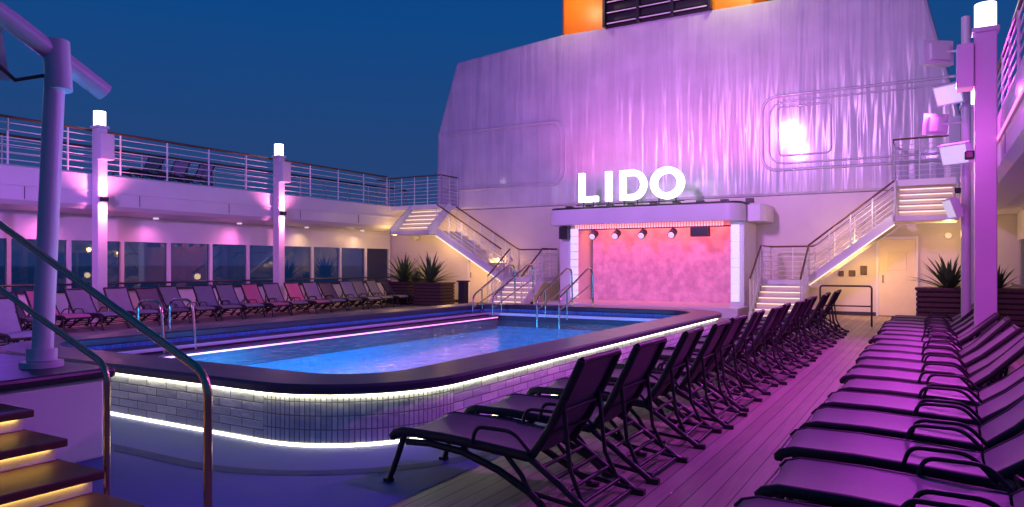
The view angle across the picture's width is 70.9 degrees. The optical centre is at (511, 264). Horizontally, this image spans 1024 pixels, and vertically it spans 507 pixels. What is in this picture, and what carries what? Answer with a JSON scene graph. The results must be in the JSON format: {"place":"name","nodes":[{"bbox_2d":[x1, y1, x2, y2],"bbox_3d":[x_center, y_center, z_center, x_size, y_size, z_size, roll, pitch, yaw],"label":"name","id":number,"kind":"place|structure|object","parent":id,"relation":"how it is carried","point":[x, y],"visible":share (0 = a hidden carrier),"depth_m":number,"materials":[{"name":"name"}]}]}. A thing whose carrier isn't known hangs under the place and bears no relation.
{"place":"outdoors","nodes":[
{"label":"outdoors","id":0,"kind":"place"},
{"bbox_2d":[0,266,361,291],"bbox_3d":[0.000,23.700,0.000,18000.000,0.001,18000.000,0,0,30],"label":"sea","id":1,"kind":"structure","parent":0,"point":[21,275],"depth_m":1661.74,"materials":[{"name":"blue liquid"}]},
{"bbox_2d":[0,133,406,205],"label":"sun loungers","id":2,"kind":"object","parent":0,"point":[90,146],"visible":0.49,"depth_m":27.55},
{"bbox_2d":[376,174,557,303],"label":"staircase","id":3,"kind":"structure","parent":0,"point":[413,220],"depth_m":29.75,"materials":[{"name":"white metal"}]},
{"bbox_2d":[0,301,1023,506],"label":"deck floor","id":4,"kind":"structure","parent":0,"point":[727,468],"depth_m":6.67,"materials":[{"name":"brown wood"}]},
{"bbox_2d":[0,297,31,347],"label":"sun lounger","id":5,"kind":"object","parent":4,"relation":"on","point":[10,322],"visible":0.62,"depth_m":14.10,"materials":[{"name":"fabric"}]},
{"bbox_2d":[0,291,57,330],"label":"sun lounger","id":6,"kind":"object","parent":4,"relation":"on","point":[25,318],"visible":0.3,"depth_m":17.93,"materials":[{"name":"fabric"}]},
{"bbox_2d":[23,289,94,332],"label":"sun lounger","id":7,"kind":"object","parent":4,"relation":"on","point":[29,296],"visible":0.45,"depth_m":18.36,"materials":[{"name":"grey fabric"}]},
{"bbox_2d":[0,353,144,506],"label":"raised terrace","id":8,"kind":"structure","parent":4,"relation":"on","point":[51,427],"depth_m":5.65,"materials":[{"name":"white paint"}]},
{"bbox_2d":[0,1,111,368],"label":"awning post","id":9,"kind":"object","parent":8,"relation":"on","point":[63,67],"visible":1,"depth_m":6.47,"materials":[{"name":"metal"}]},
{"bbox_2d":[60,288,130,330],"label":"sun lounger","id":10,"kind":"object","parent":4,"relation":"on","point":[79,300],"visible":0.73,"depth_m":19.38,"materials":[{"name":"fabric"}]},
{"bbox_2d":[90,125,114,322],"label":"column","id":11,"kind":"structure","parent":4,"relation":"on","point":[103,146],"depth_m":20.68,"materials":[{"name":"white paint"}]},
{"bbox_2d":[93,110,105,125],"bbox_3d":[-11.936,-4.210,20.799,0.320,0.419,0.320,0,0,30],"label":"lamp glass","id":12,"kind":"object","parent":11,"relation":"on","point":[99,117],"visible":0.9,"depth_m":20.67,"materials":[{"name":"white glass"}]},
{"bbox_2d":[0,163,403,231],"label":"deck slab","id":13,"kind":"structure","parent":11,"relation":"attached to","point":[127,196],"depth_m":23.53,"materials":[{"name":"white paint"}]},
{"bbox_2d":[111,156,165,179],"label":"sun lounger","id":14,"kind":"object","parent":13,"relation":"on","point":[151,165],"visible":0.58,"depth_m":24.43,"materials":[{"name":"fabric"}]},
{"bbox_2d":[142,160,191,182],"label":"sun lounger","id":15,"kind":"object","parent":13,"relation":"on","point":[179,169],"visible":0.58,"depth_m":25.35,"materials":[{"name":"fabric"}]},
{"bbox_2d":[169,163,215,185],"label":"sun lounger","id":16,"kind":"object","parent":13,"relation":"on","point":[201,172],"visible":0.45,"depth_m":26.18,"materials":[{"name":"fabric"}]},
{"bbox_2d":[0,114,387,204],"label":"deck railing","id":17,"kind":"object","parent":13,"relation":"on","point":[143,138],"visible":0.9,"depth_m":23.52,"materials":[{"name":"white metal"}]},
{"bbox_2d":[99,287,160,327],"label":"sun lounger","id":18,"kind":"object","parent":4,"relation":"on","point":[120,297],"visible":0.62,"depth_m":20.41,"materials":[{"name":"fabric"}]},
{"bbox_2d":[135,287,191,324],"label":"sun lounger","id":19,"kind":"object","parent":4,"relation":"on","point":[150,293],"visible":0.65,"depth_m":21.16,"materials":[{"name":"fabric"}]},
{"bbox_2d":[153,285,217,322],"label":"sun lounger","id":20,"kind":"object","parent":4,"relation":"on","point":[168,293],"visible":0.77,"depth_m":21.74,"materials":[{"name":"fabric"}]},
{"bbox_2d":[0,209,390,322],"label":"window frames","id":21,"kind":"structure","parent":4,"relation":"on","point":[121,230],"depth_m":24.79,"materials":[{"name":"metal"}]},
{"bbox_2d":[190,284,244,320],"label":"sun lounger","id":22,"kind":"object","parent":4,"relation":"on","point":[204,295],"visible":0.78,"depth_m":22.77,"materials":[{"name":"fabric"}]},
{"bbox_2d":[212,284,266,318],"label":"sun lounger","id":23,"kind":"object","parent":4,"relation":"on","point":[226,292],"visible":0.81,"depth_m":23.58,"materials":[{"name":"fabric"}]},
{"bbox_2d":[236,283,291,316],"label":"sun lounger","id":24,"kind":"object","parent":4,"relation":"on","point":[251,292],"visible":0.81,"depth_m":24.23,"materials":[{"name":"pink fabric"}]},
{"bbox_2d":[271,155,290,310],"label":"column","id":25,"kind":"structure","parent":4,"relation":"on","point":[281,172],"depth_m":26.38,"materials":[{"name":"white paint"}]},
{"bbox_2d":[274,144,282,154],"bbox_3d":[-8.596,-4.210,26.492,0.320,0.419,0.320,0,0,30],"label":"lamp glass","id":26,"kind":"object","parent":25,"relation":"on","point":[278,149],"visible":0.93,"depth_m":26.35,"materials":[{"name":"white glass"}]},
{"bbox_2d":[258,283,310,314],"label":"sun lounger","id":27,"kind":"object","parent":4,"relation":"on","point":[272,290],"visible":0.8,"depth_m":25.15,"materials":[{"name":"fabric"}]},
{"bbox_2d":[280,282,332,313],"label":"sun lounger","id":28,"kind":"object","parent":4,"relation":"on","point":[293,289],"visible":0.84,"depth_m":25.75,"materials":[{"name":"pink fabric"}]},
{"bbox_2d":[299,281,347,311],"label":"sun lounger","id":29,"kind":"object","parent":4,"relation":"on","point":[311,288],"visible":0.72,"depth_m":26.76,"materials":[{"name":"fabric"}]},
{"bbox_2d":[316,282,363,309],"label":"sun lounger","id":30,"kind":"object","parent":4,"relation":"on","point":[326,288],"visible":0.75,"depth_m":27.54,"materials":[{"name":"fabric"}]},
{"bbox_2d":[76,401,605,506],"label":"deck coating","id":31,"kind":"object","parent":4,"relation":"on","point":[147,482],"visible":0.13,"depth_m":5.85,"materials":[{"name":"blue paint"}]},
{"bbox_2d":[0,221,211,506],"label":"stair handrail","id":32,"kind":"object","parent":31,"relation":"on","point":[197,368],"visible":1,"depth_m":4.92,"materials":[{"name":"grey metal"}]},
{"bbox_2d":[111,404,603,474],"bbox_3d":[-1.093,1.692,13.453,8.900,0.001,14.500,0,0,30],"label":"deck stripe marking","id":33,"kind":"object","parent":4,"relation":"on","point":[158,457],"visible":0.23,"depth_m":6.01,"materials":[{"name":"paint"}]},
{"bbox_2d":[335,281,383,308],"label":"sun lounger","id":34,"kind":"object","parent":4,"relation":"on","point":[347,287],"visible":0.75,"depth_m":28.23,"materials":[{"name":"fabric"}]},
{"bbox_2d":[0,303,721,446],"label":"swimming pool","id":35,"kind":"structure","parent":4,"relation":"in","point":[367,378],"depth_m":9.16,"materials":[{"name":"liquid"}]},
{"bbox_2d":[136,298,196,352],"bbox_3d":[-5.555,1.080,11.578,0.744,1.044,0.594,0,0,30],"label":"pool ladder","id":36,"kind":"object","parent":35,"relation":"attached to","point":[169,314],"visible":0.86,"depth_m":11.64,"materials":[{"name":"metal"}]},
{"bbox_2d":[472,264,534,316],"bbox_3d":[-0.197,0.846,19.999,0.670,1.711,2.350,0,0,30],"label":"pool handrail","id":37,"kind":"object","parent":35,"relation":"on","point":[497,290],"visible":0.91,"depth_m":19.79,"materials":[{"name":"metal"}]},
{"bbox_2d":[536,268,593,327],"bbox_3d":[1.427,0.896,18.815,0.670,1.611,2.150,0,0,30],"label":"pool handrail","id":38,"kind":"object","parent":35,"relation":"on","point":[566,291],"visible":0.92,"depth_m":18.45,"materials":[{"name":"metal"}]},
{"bbox_2d":[351,280,394,306],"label":"sun lounger","id":39,"kind":"object","parent":4,"relation":"on","point":[359,287],"visible":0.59,"depth_m":29.07,"materials":[{"name":"fabric"}]},
{"bbox_2d":[363,280,409,306],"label":"sun lounger","id":40,"kind":"object","parent":4,"relation":"on","point":[373,287],"visible":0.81,"depth_m":29.62,"materials":[{"name":"fabric"}]},
{"bbox_2d":[378,280,413,305],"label":"sun lounger","id":41,"kind":"object","parent":4,"relation":"on","point":[386,286],"visible":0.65,"depth_m":30.52,"materials":[{"name":"fabric"}]},
{"bbox_2d":[386,281,425,303],"bbox_3d":[-4.629,1.225,31.237,1.260,0.950,1.260,0,0,30],"label":"slatted planter","id":42,"kind":"object","parent":4,"relation":"on","point":[402,288],"visible":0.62,"depth_m":30.63,"materials":[{"name":"brown wood"}]},
{"bbox_2d":[385,254,423,281],"bbox_3d":[-4.667,0.134,31.276,2.160,1.333,2.310,0,0,11],"label":"agave plant","id":43,"kind":"object","parent":42,"relation":"on","point":[403,270],"visible":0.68,"depth_m":31.07,"materials":[{"name":"green plant"}]},
{"bbox_2d":[405,267,423,281],"bbox_3d":[-4.050,0.458,30.561,1.102,0.684,1.155,0,0,-18],"label":"agave plant","id":44,"kind":"object","parent":42,"relation":"in","point":[416,273],"visible":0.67,"depth_m":30.47,"materials":[{"name":"green plant"}]},
{"bbox_2d":[412,282,455,305],"bbox_3d":[-3.244,1.225,29.845,1.460,0.950,1.060,0,0,30],"label":"slatted planter","id":45,"kind":"object","parent":4,"relation":"on","point":[433,293],"visible":0.94,"depth_m":29.45,"materials":[{"name":"brown wood"}]},
{"bbox_2d":[406,252,454,281],"bbox_3d":[-3.459,0.122,29.904,2.144,1.356,2.162,0,0,30],"label":"agave plant","id":46,"kind":"object","parent":45,"relation":"on","point":[431,273],"visible":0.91,"depth_m":29.60,"materials":[{"name":"green plant"}]},
{"bbox_2d":[456,280,469,303],"bbox_3d":[-1.926,1.170,28.434,0.400,1.060,0.400,0,0,30],"label":"litter bin","id":47,"kind":"object","parent":4,"relation":"on","point":[462,291],"visible":0.77,"depth_m":28.30,"materials":[{"name":"black metal"}]},
{"bbox_2d":[383,348,645,506],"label":"sun lounger","id":48,"kind":"object","parent":4,"relation":"on","point":[580,399],"visible":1,"depth_m":5.27,"materials":[{"name":"fabric"}]},
{"bbox_2d":[464,336,687,484],"bbox_3d":[0.519,1.162,6.330,1.870,1.088,0.771,0,0,31],"label":"sun lounger","id":49,"kind":"object","parent":4,"relation":"on","point":[632,381],"visible":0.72,"depth_m":6.11,"materials":[{"name":"fabric"}]},
{"bbox_2d":[526,326,721,449],"bbox_3d":[1.115,1.162,7.345,1.870,1.088,0.771,0,0,28],"label":"sun lounger","id":50,"kind":"object","parent":4,"relation":"on","point":[678,360],"visible":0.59,"depth_m":7.07,"materials":[{"name":"fabric"}]},
{"bbox_2d":[535,198,773,317],"bbox_3d":[4.996,-0.275,25.758,7.750,3.950,3.490,0,0,30],"label":"stage","id":51,"kind":"object","parent":4,"relation":"on","point":[699,254],"visible":0.98,"depth_m":26.30,"materials":[{"name":"white paint"}]},
{"bbox_2d":[576,167,684,206],"bbox_3d":[4.164,-2.748,25.771,4.100,1.295,0.170,0,0,30],"label":"lido letter sign","id":52,"kind":"object","parent":51,"relation":"on","point":[656,190],"visible":0.93,"depth_m":25.56,"materials":[{"name":"white plastic"}]},
{"bbox_2d":[609,320,747,429],"bbox_3d":[1.633,1.162,8.157,1.870,1.088,0.771,0,0,29],"label":"sun lounger","id":53,"kind":"object","parent":4,"relation":"on","point":[707,353],"visible":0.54,"depth_m":7.80,"materials":[{"name":"fabric"}]},
{"bbox_2d":[615,314,761,411],"bbox_3d":[2.105,1.162,9.057,1.870,1.088,0.771,0,0,31],"label":"sun lounger","id":54,"kind":"object","parent":4,"relation":"on","point":[731,335],"visible":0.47,"depth_m":8.78,"materials":[{"name":"fabric"}]},
{"bbox_2d":[362,0,1018,315],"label":"funnel casing","id":55,"kind":"object","parent":4,"relation":"on","point":[798,115],"visible":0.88,"depth_m":26.24,"materials":[{"name":"paint"}]},
{"bbox_2d":[467,243,492,302],"bbox_3d":[-1.418,0.400,31.474,1.260,2.600,0.138,0,0,30],"label":"steel door","id":56,"kind":"structure","parent":55,"relation":"attached to","point":[476,276],"depth_m":31.53,"materials":[{"name":"white paint"}]},
{"bbox_2d":[562,0,770,34],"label":"ship funnel","id":57,"kind":"object","parent":55,"relation":"on","point":[578,16],"visible":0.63,"depth_m":28.10,"materials":[{"name":"orange metal"}]},
{"bbox_2d":[839,266,866,275],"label":"picture frames","id":58,"kind":"object","parent":55,"relation":"attached to","point":[863,270],"visible":1,"depth_m":23.86,"materials":[{"name":"brown wood"}]},
{"bbox_2d":[876,236,917,315],"bbox_3d":[12.490,0.400,23.314,1.210,2.600,0.138,0,0,30],"label":"steel door","id":59,"kind":"structure","parent":55,"relation":"attached to","point":[896,263],"depth_m":23.31,"materials":[{"name":"white paint"}]},
{"bbox_2d":[945,232,951,238],"bbox_3d":[13.702,-0.900,22.564,0.200,0.190,0.190,0,0,30],"label":"alcove light","id":60,"kind":"object","parent":55,"relation":"attached to","point":[948,235],"visible":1,"depth_m":22.48,"materials":[{"name":"white glass"}]},
{"bbox_2d":[659,309,777,394],"bbox_3d":[2.694,1.162,10.074,1.870,1.088,0.771,0,0,28],"label":"sun lounger","id":61,"kind":"object","parent":4,"relation":"on","point":[746,337],"visible":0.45,"depth_m":9.77,"materials":[{"name":"fabric"}]},
{"bbox_2d":[664,306,795,384],"bbox_3d":[3.249,1.162,10.901,1.870,1.088,0.771,0,0,31],"label":"sun lounger","id":62,"kind":"object","parent":4,"relation":"on","point":[768,325],"visible":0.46,"depth_m":10.54,"materials":[{"name":"fabric"}]},
{"bbox_2d":[698,302,802,374],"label":"sun lounger","id":63,"kind":"object","parent":4,"relation":"on","point":[786,307],"visible":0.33,"depth_m":11.64,"materials":[{"name":"fabric"}]},
{"bbox_2d":[701,300,815,366],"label":"sun lounger","id":64,"kind":"object","parent":4,"relation":"on","point":[790,321],"visible":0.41,"depth_m":12.35,"materials":[{"name":"fabric"}]},
{"bbox_2d":[740,297,821,358],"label":"sun lounger","id":65,"kind":"object","parent":4,"relation":"on","point":[803,311],"visible":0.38,"depth_m":13.42,"materials":[{"name":"fabric"}]},
{"bbox_2d":[743,295,826,352],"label":"sun lounger","id":66,"kind":"object","parent":4,"relation":"on","point":[808,310],"visible":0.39,"depth_m":14.40,"materials":[{"name":"fabric"}]},
{"bbox_2d":[745,294,836,347],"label":"sun lounger","id":67,"kind":"object","parent":4,"relation":"on","point":[817,309],"visible":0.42,"depth_m":14.97,"materials":[{"name":"metal"}]},
{"bbox_2d":[761,292,838,341],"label":"sun lounger","id":68,"kind":"object","parent":4,"relation":"on","point":[825,332],"visible":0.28,"depth_m":16.30,"materials":[{"name":"metal"}]},
{"bbox_2d":[766,291,846,337],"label":"sun lounger","id":69,"kind":"object","parent":4,"relation":"on","point":[829,306],"visible":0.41,"depth_m":16.80,"materials":[{"name":"fabric"}]},
{"bbox_2d":[786,289,848,333],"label":"sun lounger","id":70,"kind":"object","parent":4,"relation":"on","point":[838,325],"visible":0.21,"depth_m":18.07,"materials":[{"name":"metal"}]},
{"bbox_2d":[819,285,872,326],"bbox_3d":[9.220,1.137,19.866,1.350,1.125,0.050,0,0,30],"label":"barrier rail","id":71,"kind":"object","parent":4,"relation":"on","point":[871,306],"visible":0.86,"depth_m":19.72,"materials":[{"name":"black metal"}]},
{"bbox_2d":[734,495,970,506],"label":"sun lounger","id":72,"kind":"object","parent":4,"relation":"on","point":[758,501],"visible":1,"depth_m":3.81,"materials":[{"name":"beige fabric"}]},
{"bbox_2d":[754,456,1023,506],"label":"sun lounger","id":73,"kind":"object","parent":4,"relation":"on","point":[827,483],"visible":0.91,"depth_m":4.17,"materials":[{"name":"black fabric"}]},
{"bbox_2d":[774,424,1023,506],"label":"sun lounger","id":74,"kind":"object","parent":4,"relation":"on","point":[1005,460],"visible":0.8,"depth_m":4.88,"materials":[{"name":"black fabric"}]},
{"bbox_2d":[799,396,1023,490],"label":"sun lounger","id":75,"kind":"object","parent":4,"relation":"on","point":[1005,425],"visible":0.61,"depth_m":5.65,"materials":[{"name":"black fabric"}]},
{"bbox_2d":[817,379,1023,454],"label":"sun lounger","id":76,"kind":"object","parent":4,"relation":"on","point":[984,412],"visible":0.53,"depth_m":6.47,"materials":[{"name":"beige fabric"}]},
{"bbox_2d":[877,318,973,342],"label":"sun lounger","id":77,"kind":"object","parent":4,"relation":"on","point":[968,324],"visible":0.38,"depth_m":13.91,"materials":[{"name":"beige fabric"}]},
{"bbox_2d":[880,313,973,341],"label":"sun lounger","id":78,"kind":"object","parent":4,"relation":"on","point":[964,321],"visible":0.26,"depth_m":14.72,"materials":[{"name":"beige fabric"}]},
{"bbox_2d":[882,305,973,339],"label":"sun lounger","id":79,"kind":"object","parent":4,"relation":"on","point":[960,319],"visible":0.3,"depth_m":15.54,"materials":[{"name":"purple fabric"}]},
{"bbox_2d":[837,364,1023,427],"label":"sun lounger","id":80,"kind":"object","parent":4,"relation":"on","point":[983,395],"visible":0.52,"depth_m":7.28,"materials":[{"name":"beige fabric"}]},
{"bbox_2d":[839,336,1023,393],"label":"sun lounger","id":81,"kind":"object","parent":4,"relation":"on","point":[1005,360],"visible":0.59,"depth_m":8.05,"materials":[{"name":"beige fabric"}]},
{"bbox_2d":[891,303,973,320],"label":"sun lounger","id":82,"kind":"object","parent":4,"relation":"on","point":[924,317],"visible":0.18,"depth_m":17.32,"materials":[{"name":"beige fabric"}]},
{"bbox_2d":[891,312,973,338],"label":"sun lounger","id":83,"kind":"object","parent":4,"relation":"on","point":[917,319],"visible":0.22,"depth_m":16.50,"materials":[{"name":"beige fabric"}]},
{"bbox_2d":[868,312,999,366],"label":"sun lounger","id":84,"kind":"object","parent":4,"relation":"on","point":[981,326],"visible":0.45,"depth_m":12.12,"materials":[{"name":"beige fabric"}]},
{"bbox_2d":[862,317,1010,382],"bbox_3d":[6.189,1.232,10.598,1.885,0.947,0.771,0,0,30],"label":"sun lounger","id":85,"kind":"object","parent":4,"relation":"on","point":[997,328],"visible":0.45,"depth_m":10.51,"materials":[{"name":"beige fabric"}]},
{"bbox_2d":[850,331,1023,404],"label":"sun lounger","id":86,"kind":"object","parent":4,"relation":"on","point":[971,370],"visible":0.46,"depth_m":8.94,"materials":[{"name":"beige fabric"}]},
{"bbox_2d":[855,325,1021,389],"bbox_3d":[5.732,1.252,9.777,1.922,0.907,0.771,0,0,30],"label":"sun lounger","id":87,"kind":"object","parent":4,"relation":"on","point":[1005,336],"visible":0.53,"depth_m":9.69,"materials":[{"name":"beige fabric"}]},
{"bbox_2d":[879,309,998,344],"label":"sun lounger","id":88,"kind":"object","parent":4,"relation":"on","point":[913,333],"visible":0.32,"depth_m":13.11,"materials":[{"name":"beige fabric"}]},
{"bbox_2d":[872,316,1012,377],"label":"sun lounger","id":89,"kind":"object","parent":4,"relation":"on","point":[901,343],"visible":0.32,"depth_m":11.54,"materials":[{"name":"beige fabric"}]},
{"bbox_2d":[918,15,973,316],"bbox_3d":[9.384,-1.800,15.349,0.836,7.000,1.151,0,0,-26],"label":"floodlight mast","id":90,"kind":"object","parent":4,"relation":"on","point":[938,53],"visible":0.83,"depth_m":15.34,"materials":[{"name":"metal"}]},
{"bbox_2d":[949,104,973,303],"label":"column","id":91,"kind":"structure","parent":4,"relation":"on","point":[954,133],"depth_m":18.01,"materials":[{"name":"metal"}]},
{"bbox_2d":[971,88,973,104],"bbox_3d":[11.535,-4.210,18.160,0.320,0.419,0.320,0,0,30],"label":"lamp glass","id":92,"kind":"object","parent":91,"relation":"on","point":[972,97],"visible":0.12,"depth_m":18.00,"materials":[{"name":"white glass"}]},
{"bbox_2d":[915,287,1023,331],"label":"slatted planter","id":93,"kind":"object","parent":4,"relation":"on","point":[1010,302],"visible":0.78,"depth_m":18.52,"materials":[{"name":"brown wood"}]},
{"bbox_2d":[908,255,960,288],"bbox_3d":[11.495,0.130,19.004,1.917,1.140,1.862,0,0,30],"label":"agave plant","id":94,"kind":"object","parent":93,"relation":"on","point":[947,277],"visible":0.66,"depth_m":18.82,"materials":[{"name":"green plant"}]},
{"bbox_2d":[997,265,1019,290],"bbox_3d":[12.380,0.314,18.463,1.328,0.782,1.266,0,0,-36],"label":"agave plant","id":95,"kind":"object","parent":93,"relation":"in","point":[1001,279],"visible":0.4,"depth_m":18.26,"materials":[{"name":"green plant"}]},
{"bbox_2d":[956,24,999,338],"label":"column","id":96,"kind":"structure","parent":4,"relation":"on","point":[976,65],"depth_m":12.11,"materials":[{"name":"metal"}]},
{"bbox_2d":[974,1,996,27],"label":"lamp glass","id":97,"kind":"object","parent":96,"relation":"on","point":[985,13],"visible":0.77,"depth_m":12.08,"materials":[{"name":"white glass"}]},
{"bbox_2d":[1011,210,1023,287],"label":"window frames","id":98,"kind":"structure","parent":4,"relation":"on","point":[1020,226],"depth_m":20.63,"materials":[{"name":"white metal"}]},
{"bbox_2d":[997,58,1023,214],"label":"deck slab","id":99,"kind":"structure","parent":98,"relation":"on","point":[1010,170],"depth_m":11.67,"materials":[{"name":"white paint"}]},
{"bbox_2d":[997,85,1023,140],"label":"led line","id":100,"kind":"object","parent":99,"relation":"attached to","point":[1012,109],"depth_m":9.83,"materials":[{"name":"pink"}]},
{"bbox_2d":[997,0,1023,117],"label":"deck railing","id":101,"kind":"object","parent":99,"relation":"on","point":[1017,23],"visible":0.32,"depth_m":12.16,"materials":[{"name":"white metal"}]},
{"bbox_2d":[0,0,1023,265],"label":"sky","id":102,"kind":"structure","parent":0,"point":[364,86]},
{"bbox_2d":[748,135,960,319],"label":"staircase","id":103,"kind":"structure","parent":0,"point":[927,196],"depth_m":22.04,"materials":[{"name":"white metal"}]},
{"bbox_2d":[1019,240,1019,287],"bbox_3d":[10.893,0.025,14.160,0.001,1.490,17.450,0,0,30],"label":"window glazing","id":104,"kind":"structure","parent":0,"point":[1019,262],"depth_m":21.61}
]}

